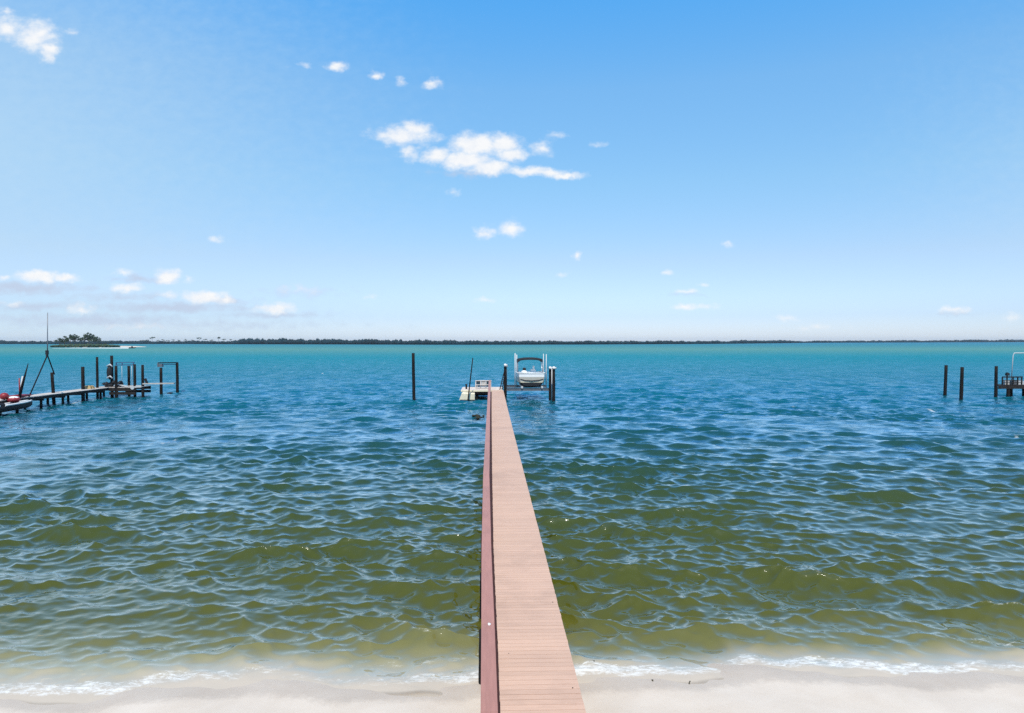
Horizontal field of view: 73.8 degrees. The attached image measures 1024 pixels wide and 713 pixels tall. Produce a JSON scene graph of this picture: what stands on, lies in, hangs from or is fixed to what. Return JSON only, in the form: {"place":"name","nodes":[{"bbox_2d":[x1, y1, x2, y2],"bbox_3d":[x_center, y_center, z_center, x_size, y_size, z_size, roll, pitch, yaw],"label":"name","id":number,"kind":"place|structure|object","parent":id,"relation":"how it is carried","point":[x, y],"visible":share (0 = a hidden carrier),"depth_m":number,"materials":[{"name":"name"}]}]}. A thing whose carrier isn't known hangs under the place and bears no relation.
{"place":"outdoors","nodes":[
{"label":"outdoors","id":0,"kind":"place"},
{"bbox_2d":[85,385,94,388],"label":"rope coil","id":1,"kind":"object","parent":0,"point":[89,387],"visible":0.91,"depth_m":71.76,"materials":[{"name":"beige fabric"}]},
{"bbox_2d":[472,414,484,418],"bbox_3d":[-2.723,4.847,54.734,1.037,0.285,1.997,0,1,-2],"label":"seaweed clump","id":2,"kind":"object","parent":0,"point":[478,416],"visible":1,"depth_m":54.89,"materials":[{"name":"brown plant"}]},
{"bbox_2d":[475,380,488,388],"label":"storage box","id":3,"kind":"object","parent":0,"point":[479,382],"visible":0.8,"depth_m":73.98,"materials":[{"name":"white plastic"}]},
{"bbox_2d":[0,341,1023,704],"bbox_3d":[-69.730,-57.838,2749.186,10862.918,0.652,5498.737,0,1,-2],"label":"sea water","id":4,"kind":"structure","parent":0,"point":[232,515],"depth_m":24.65,"materials":[{"name":"blue liquid"}]},
{"bbox_2d":[0,400,31,412],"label":"skiff","id":5,"kind":"object","parent":4,"relation":"on","point":[10,406],"visible":0.98,"depth_m":57.90,"materials":[{"name":"white plastic"}]},
{"bbox_2d":[6,396,20,402],"bbox_3d":[-42.893,3.695,58.646,1.046,0.584,0.967,0,1,-2],"label":"red float","id":6,"kind":"object","parent":5,"relation":"on","point":[13,399],"visible":1,"depth_m":58.35,"materials":[{"name":"plastic"}]},
{"bbox_2d":[50,372,55,403],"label":"dock piling","id":7,"kind":"object","parent":4,"relation":"in","point":[52,387],"visible":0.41,"depth_m":65.94,"materials":[{"name":"wood"}]},
{"bbox_2d":[81,367,84,399],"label":"dock piling","id":8,"kind":"object","parent":4,"relation":"in","point":[82,377],"visible":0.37,"depth_m":70.92,"materials":[{"name":"brown wood"}]},
{"bbox_2d":[0,383,174,411],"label":"wooden pier","id":9,"kind":"structure","parent":4,"relation":"in","point":[62,395],"depth_m":69.96,"materials":[{"name":"grey wood"}]},
{"bbox_2d":[0,393,8,399],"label":"red float","id":10,"kind":"object","parent":9,"relation":"on","point":[3,396],"visible":1,"depth_m":58.02,"materials":[{"name":"plastic"}]},
{"bbox_2d":[0,394,33,398],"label":"red kayak","id":11,"kind":"object","parent":9,"relation":"on","point":[24,395],"visible":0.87,"depth_m":60.30,"materials":[{"name":"plastic"}]},
{"bbox_2d":[18,364,27,397],"bbox_3d":[-42.962,2.164,59.871,0.996,3.114,0.260,0,1,-2],"label":"leaning pole","id":12,"kind":"object","parent":9,"relation":"on","point":[21,387],"visible":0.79,"depth_m":59.81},
{"bbox_2d":[28,313,54,396],"bbox_3d":[-43.630,-0.234,63.627,0.638,7.724,4.721,0,1,-9],"label":"hoist derrick","id":13,"kind":"object","parent":9,"relation":"on","point":[47,352],"visible":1,"depth_m":63.56,"materials":[{"name":"black metal"}]},
{"bbox_2d":[102,380,123,386],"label":"dark tarpaulin","id":14,"kind":"object","parent":9,"relation":"on","point":[106,384],"visible":0.88,"depth_m":74.70,"materials":[{"name":"black fabric"}]},
{"bbox_2d":[96,357,98,397],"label":"dock piling","id":15,"kind":"object","parent":4,"relation":"in","point":[97,379],"visible":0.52,"depth_m":73.14,"materials":[{"name":"wood"}]},
{"bbox_2d":[110,356,113,397],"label":"dock piling","id":16,"kind":"object","parent":4,"relation":"in","point":[111,363],"visible":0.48,"depth_m":75.14,"materials":[{"name":"brown wood"}]},
{"bbox_2d":[106,364,112,379],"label":"lashed gear","id":17,"kind":"object","parent":16,"relation":"attached to","point":[109,371],"visible":1,"depth_m":74.78,"materials":[{"name":"black fabric"}]},
{"bbox_2d":[114,362,144,397],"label":"boat lift","id":18,"kind":"object","parent":4,"relation":"in","point":[128,375],"visible":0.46,"depth_m":75.71,"materials":[{"name":"black wood"}]},
{"bbox_2d":[157,362,178,393],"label":"boat lift","id":19,"kind":"object","parent":4,"relation":"in","point":[161,377],"visible":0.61,"depth_m":79.51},
{"bbox_2d":[412,353,415,399],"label":"mooring piling","id":20,"kind":"object","parent":4,"relation":"in","point":[413,377],"visible":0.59,"depth_m":69.48,"materials":[{"name":"brown wood"}]},
{"bbox_2d":[459,392,474,400],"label":"floating dock","id":21,"kind":"object","parent":4,"relation":"on","point":[464,396],"visible":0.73,"depth_m":70.21,"materials":[{"name":"beige plastic"}]},
{"bbox_2d":[467,358,472,400],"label":"leaning pole","id":22,"kind":"object","parent":4,"relation":"in","point":[470,381],"visible":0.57,"depth_m":69.56,"materials":[{"name":"grey metal"}]},
{"bbox_2d":[504,353,555,401],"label":"boat lift","id":23,"kind":"object","parent":4,"relation":"in","point":[550,389],"visible":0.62,"depth_m":70.77,"materials":[{"name":"white"}]},
{"bbox_2d":[516,357,544,386],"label":"motor boat","id":24,"kind":"object","parent":23,"relation":"on","point":[531,378],"visible":1,"depth_m":70.65,"materials":[{"name":"white plastic"}]},
{"bbox_2d":[943,365,947,394],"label":"mooring piling","id":25,"kind":"object","parent":4,"relation":"in","point":[945,379],"visible":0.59,"depth_m":77.22,"materials":[{"name":"wood"}]},
{"bbox_2d":[959,367,963,399],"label":"mooring piling","id":26,"kind":"object","parent":4,"relation":"in","point":[961,383],"visible":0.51,"depth_m":71.69,"materials":[{"name":"brown wood"}]},
{"bbox_2d":[994,366,997,396],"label":"dock piling","id":27,"kind":"object","parent":4,"relation":"in","point":[996,381],"visible":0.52,"depth_m":74.44,"materials":[{"name":"brown wood"}]},
{"bbox_2d":[998,372,1023,396],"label":"wooden dock","id":28,"kind":"object","parent":4,"relation":"in","point":[1009,390],"visible":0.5,"depth_m":74.55,"materials":[{"name":"wood"}]},
{"bbox_2d":[1011,353,1014,384],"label":"canopy frame","id":29,"kind":"object","parent":28,"relation":"on","point":[1012,367],"visible":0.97,"depth_m":75.14,"materials":[{"name":"white metal"}]},
{"bbox_2d":[0,663,1023,712],"bbox_3d":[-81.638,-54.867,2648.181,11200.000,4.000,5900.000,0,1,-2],"label":"beach ground","id":30,"kind":"structure","parent":0,"point":[750,689],"depth_m":11.74,"materials":[{"name":"beige sand"}]},
{"bbox_2d":[461,380,585,712],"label":"wooden pier","id":31,"kind":"structure","parent":30,"relation":"on","point":[526,664],"depth_m":13.23,"materials":[{"name":"wood"}]},
{"bbox_2d":[0,0,1023,341],"label":"sky","id":32,"kind":"structure","parent":0,"point":[406,170],"materials":[{"name":"blue"}]},
{"bbox_2d":[175,342,899,344],"bbox_3d":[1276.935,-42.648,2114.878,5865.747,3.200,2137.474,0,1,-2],"label":"land","id":33,"kind":"structure","parent":0,"point":[560,344],"depth_m":1061.38,"materials":[{"name":"green plant"}]},
{"bbox_2d":[0,338,1023,344],"bbox_3d":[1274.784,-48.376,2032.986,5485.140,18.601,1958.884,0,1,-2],"label":"treeline","id":34,"kind":"object","parent":33,"relation":"on","point":[309,341],"visible":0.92,"depth_m":1171.79,"materials":[{"name":"green plant"}]},
{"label":"island ground","id":35,"kind":"structure","parent":0,"visible":0},
{"bbox_2d":[65,334,76,341],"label":"island tree","id":36,"kind":"object","parent":35,"relation":"on","point":[68,339],"visible":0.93,"depth_m":650.56,"materials":[{"name":"green plant"}]},
{"bbox_2d":[68,334,79,340],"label":"island tree","id":37,"kind":"object","parent":35,"relation":"on","point":[76,336],"visible":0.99,"depth_m":650.01,"materials":[{"name":"green plant"}]},
{"bbox_2d":[79,334,88,343],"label":"island tree","id":38,"kind":"object","parent":35,"relation":"on","point":[86,336],"visible":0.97,"depth_m":649.94,"materials":[{"name":"green plant"}]},
{"bbox_2d":[50,343,120,346],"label":"island scrub","id":39,"kind":"object","parent":35,"relation":"on","point":[84,345],"visible":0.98,"depth_m":628.18,"materials":[{"name":"green plant"}]},
{"bbox_2d":[81,332,93,343],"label":"island tree","id":40,"kind":"object","parent":35,"relation":"on","point":[90,336],"visible":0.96,"depth_m":649.79,"materials":[{"name":"green plant"}]},
{"bbox_2d":[87,334,98,343],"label":"island tree","id":41,"kind":"object","parent":35,"relation":"on","point":[95,337],"visible":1,"depth_m":650.35,"materials":[{"name":"green plant"}]}
]}

